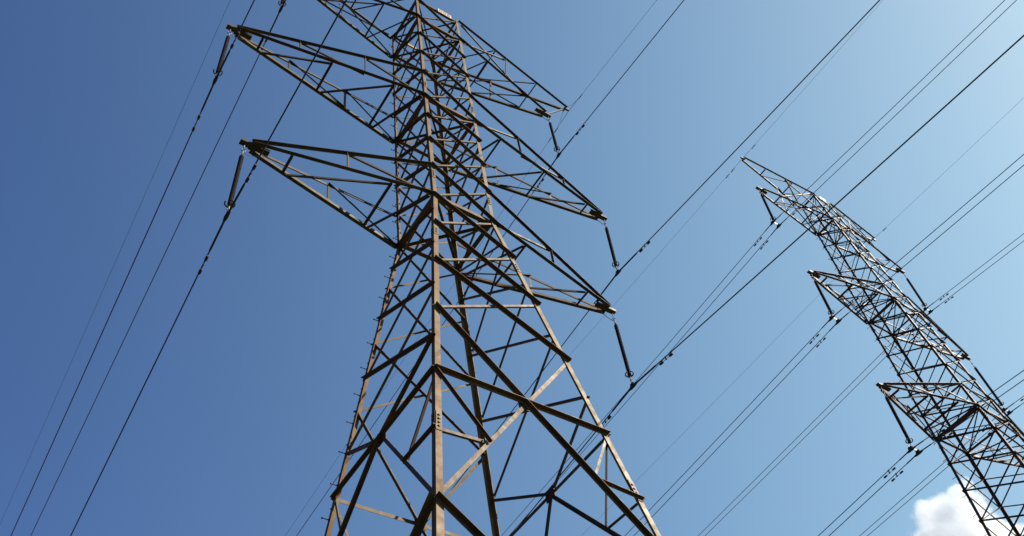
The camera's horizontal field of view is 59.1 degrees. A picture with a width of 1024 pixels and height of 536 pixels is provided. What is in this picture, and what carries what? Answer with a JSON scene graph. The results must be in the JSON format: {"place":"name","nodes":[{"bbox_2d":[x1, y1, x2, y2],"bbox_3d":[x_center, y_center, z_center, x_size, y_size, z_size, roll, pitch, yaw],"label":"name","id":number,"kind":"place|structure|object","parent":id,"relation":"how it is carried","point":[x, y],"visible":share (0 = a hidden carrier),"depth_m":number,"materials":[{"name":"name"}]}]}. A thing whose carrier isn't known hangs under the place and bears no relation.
{"place":"outdoors","nodes":[
{"label":"outdoors","id":0,"kind":"place"},
{"bbox_2d":[0,0,1023,535],"label":"sky","id":1,"kind":"structure","parent":0,"point":[242,413],"materials":[{"name":"blue"}]},
{"bbox_3d":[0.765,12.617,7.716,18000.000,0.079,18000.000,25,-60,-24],"label":"ground","id":2,"kind":"structure","parent":0,"visible":0},
{"bbox_2d":[226,0,660,535],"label":"transmission tower","id":3,"kind":"structure","parent":2,"relation":"on","point":[437,502],"depth_m":24.27,"materials":[{"name":"metal"}]},
{"bbox_2d":[0,1,229,523],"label":"earth wire","id":4,"kind":"object","parent":3,"relation":"attached to","point":[121,247],"visible":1,"depth_m":40.44,"materials":[{"name":"metal"}]},
{"bbox_2d":[212,29,249,85],"bbox_3d":[-8.122,-6.012,25.958,0.700,3.545,0.368,48,-71,-34],"label":"suspension insulator","id":5,"kind":"object","parent":3,"relation":"hanging from","point":[223,52],"visible":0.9,"depth_m":25.56,"materials":[{"name":"ceramic"}]},
{"bbox_2d":[11,0,254,535],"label":"conductor wire","id":6,"kind":"object","parent":5,"relation":"hanging from","point":[218,73],"visible":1,"depth_m":26.50,"materials":[{"name":"metal"}]},
{"bbox_2d":[223,144,266,221],"bbox_3d":[-6.475,-2.010,21.773,0.754,3.365,0.372,46,-70,-33],"label":"suspension insulator","id":7,"kind":"object","parent":3,"relation":"hanging from","point":[234,185],"visible":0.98,"depth_m":21.34,"materials":[{"name":"ceramic"}]},
{"bbox_2d":[70,0,346,535],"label":"conductor wire","id":8,"kind":"object","parent":7,"relation":"hanging from","point":[230,209],"visible":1,"depth_m":20.60,"materials":[{"name":"metal"}]},
{"bbox_2d":[278,0,285,12],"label":"suspension insulator","id":9,"kind":"object","parent":3,"relation":"hanging from","point":[281,5],"visible":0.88,"depth_m":30.66,"materials":[{"name":"metal"}]},
{"bbox_2d":[30,0,285,535],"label":"conductor wire","id":10,"kind":"object","parent":9,"relation":"hanging from","point":[164,255],"visible":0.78,"depth_m":34.40,"materials":[{"name":"metal"}]},
{"bbox_2d":[285,0,656,535],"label":"earth wire","id":11,"kind":"object","parent":3,"relation":"attached to","point":[503,209],"visible":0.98,"depth_m":40.53,"materials":[{"name":"metal"}]},
{"bbox_2d":[535,110,561,158],"bbox_3d":[1.454,-5.407,36.529,0.646,3.405,0.364,3,-53,-11],"label":"suspension insulator","id":12,"kind":"object","parent":3,"relation":"hanging from","point":[554,140],"visible":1,"depth_m":36.19,"materials":[{"name":"ceramic"}]},
{"bbox_2d":[296,0,683,535],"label":"conductor wire","id":13,"kind":"object","parent":12,"relation":"hanging from","point":[580,128],"visible":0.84,"depth_m":35.46,"materials":[{"name":"metal"}]},
{"bbox_2d":[590,213,620,276],"bbox_3d":[3.316,-0.850,31.628,0.589,3.485,0.348,-5,-52,-5],"label":"suspension insulator","id":14,"kind":"object","parent":3,"relation":"hanging from","point":[618,271],"visible":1,"depth_m":31.33,"materials":[{"name":"ceramic"}]},
{"bbox_2d":[427,0,879,521],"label":"conductor wire","id":15,"kind":"object","parent":14,"relation":"hanging from","point":[640,249],"visible":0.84,"depth_m":28.33,"materials":[{"name":"metal"}]},
{"bbox_2d":[595,306,636,390],"bbox_3d":[3.027,2.320,26.484,0.640,3.365,0.362,2,-53,-10],"label":"suspension insulator","id":16,"kind":"object","parent":3,"relation":"hanging from","point":[628,372],"visible":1,"depth_m":26.24,"materials":[{"name":"ceramic"}]},
{"bbox_2d":[520,35,1023,523],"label":"conductor wire","id":17,"kind":"object","parent":16,"relation":"hanging from","point":[660,362],"visible":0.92,"depth_m":21.92,"materials":[{"name":"metal"}]},
{"bbox_2d":[740,156,1023,535],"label":"transmission tower","id":18,"kind":"structure","parent":2,"relation":"on","point":[1007,422],"depth_m":37.94,"materials":[{"name":"grey metal"}]},
{"bbox_2d":[452,6,877,486],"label":"earth wire","id":19,"kind":"object","parent":18,"relation":"attached to","point":[713,191],"visible":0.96,"depth_m":46.67,"materials":[{"name":"metal"}]},
{"bbox_2d":[759,190,781,228],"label":"suspension insulator","id":20,"kind":"object","parent":18,"relation":"attached to","point":[773,220],"visible":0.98,"depth_m":41.30,"materials":[{"name":"ceramic"}]},
{"bbox_2d":[501,0,1004,535],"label":"conductor wire","id":21,"kind":"object","parent":20,"relation":"hanging from","point":[779,216],"visible":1,"depth_m":40.20,"materials":[{"name":"metal"}]},
{"bbox_2d":[513,0,1016,530],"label":"conductor wire","id":22,"kind":"object","parent":20,"relation":"hanging from","point":[793,214],"visible":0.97,"depth_m":40.06,"materials":[{"name":"metal"}]},
{"bbox_2d":[621,104,1016,495],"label":"earth wire","id":23,"kind":"object","parent":18,"relation":"attached to","point":[815,298],"visible":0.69,"depth_m":51.58,"materials":[{"name":"metal"}]},
{"bbox_2d":[811,274,841,324],"bbox_3d":[12.565,1.118,36.679,0.690,3.281,0.384,25,-60,-24],"label":"suspension insulator","id":24,"kind":"object","parent":18,"relation":"attached to","point":[832,316],"visible":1,"depth_m":36.07,"materials":[{"name":"metal"}]},
{"bbox_2d":[625,154,1023,535],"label":"conductor wire","id":25,"kind":"object","parent":24,"relation":"hanging from","point":[852,301],"visible":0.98,"depth_m":35.10,"materials":[{"name":"metal"}]},
{"bbox_2d":[634,165,1023,535],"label":"conductor wire","id":26,"kind":"object","parent":24,"relation":"hanging from","point":[832,327],"visible":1,"depth_m":35.33,"materials":[{"name":"metal"}]},
{"bbox_2d":[881,387,922,456],"bbox_3d":[13.291,5.180,31.284,0.708,3.282,0.384,25,-60,-24],"label":"suspension insulator","id":27,"kind":"object","parent":18,"relation":"attached to","point":[912,448],"visible":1,"depth_m":30.72,"materials":[{"name":"metal"}]},
{"bbox_2d":[818,370,1023,535],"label":"conductor wire","id":28,"kind":"object","parent":27,"relation":"hanging from","point":[894,468],"visible":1,"depth_m":29.69,"materials":[{"name":"metal"}]},
{"bbox_2d":[829,379,1023,535],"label":"conductor wire","id":29,"kind":"object","parent":27,"relation":"hanging from","point":[902,471],"visible":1,"depth_m":29.86,"materials":[{"name":"metal"}]},
{"bbox_2d":[903,273,932,314],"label":"suspension insulator","id":30,"kind":"object","parent":18,"relation":"hanging from","point":[925,308],"visible":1,"depth_m":45.75,"materials":[{"name":"metal"}]},
{"bbox_2d":[698,234,1022,535],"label":"conductor wire","id":31,"kind":"object","parent":30,"relation":"hanging from","point":[910,325],"visible":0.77,"depth_m":46.72,"materials":[{"name":"metal"}]},
{"bbox_2d":[705,241,1022,535],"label":"conductor wire","id":32,"kind":"object","parent":30,"relation":"hanging from","point":[835,406],"visible":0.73,"depth_m":47.98,"materials":[{"name":"metal"}]},
{"bbox_2d":[969,360,1012,415],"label":"suspension insulator","id":33,"kind":"object","parent":18,"relation":"hanging from","point":[1009,412],"visible":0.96,"depth_m":40.68,"materials":[{"name":"metal"}]},
{"bbox_2d":[860,396,1023,535],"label":"conductor wire","id":34,"kind":"object","parent":33,"relation":"hanging from","point":[940,465],"visible":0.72,"depth_m":41.32,"materials":[{"name":"metal"}]},
{"bbox_2d":[867,403,1022,535],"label":"conductor wire","id":35,"kind":"object","parent":33,"relation":"hanging from","point":[942,471],"visible":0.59,"depth_m":41.52,"materials":[{"name":"metal"}]}
]}

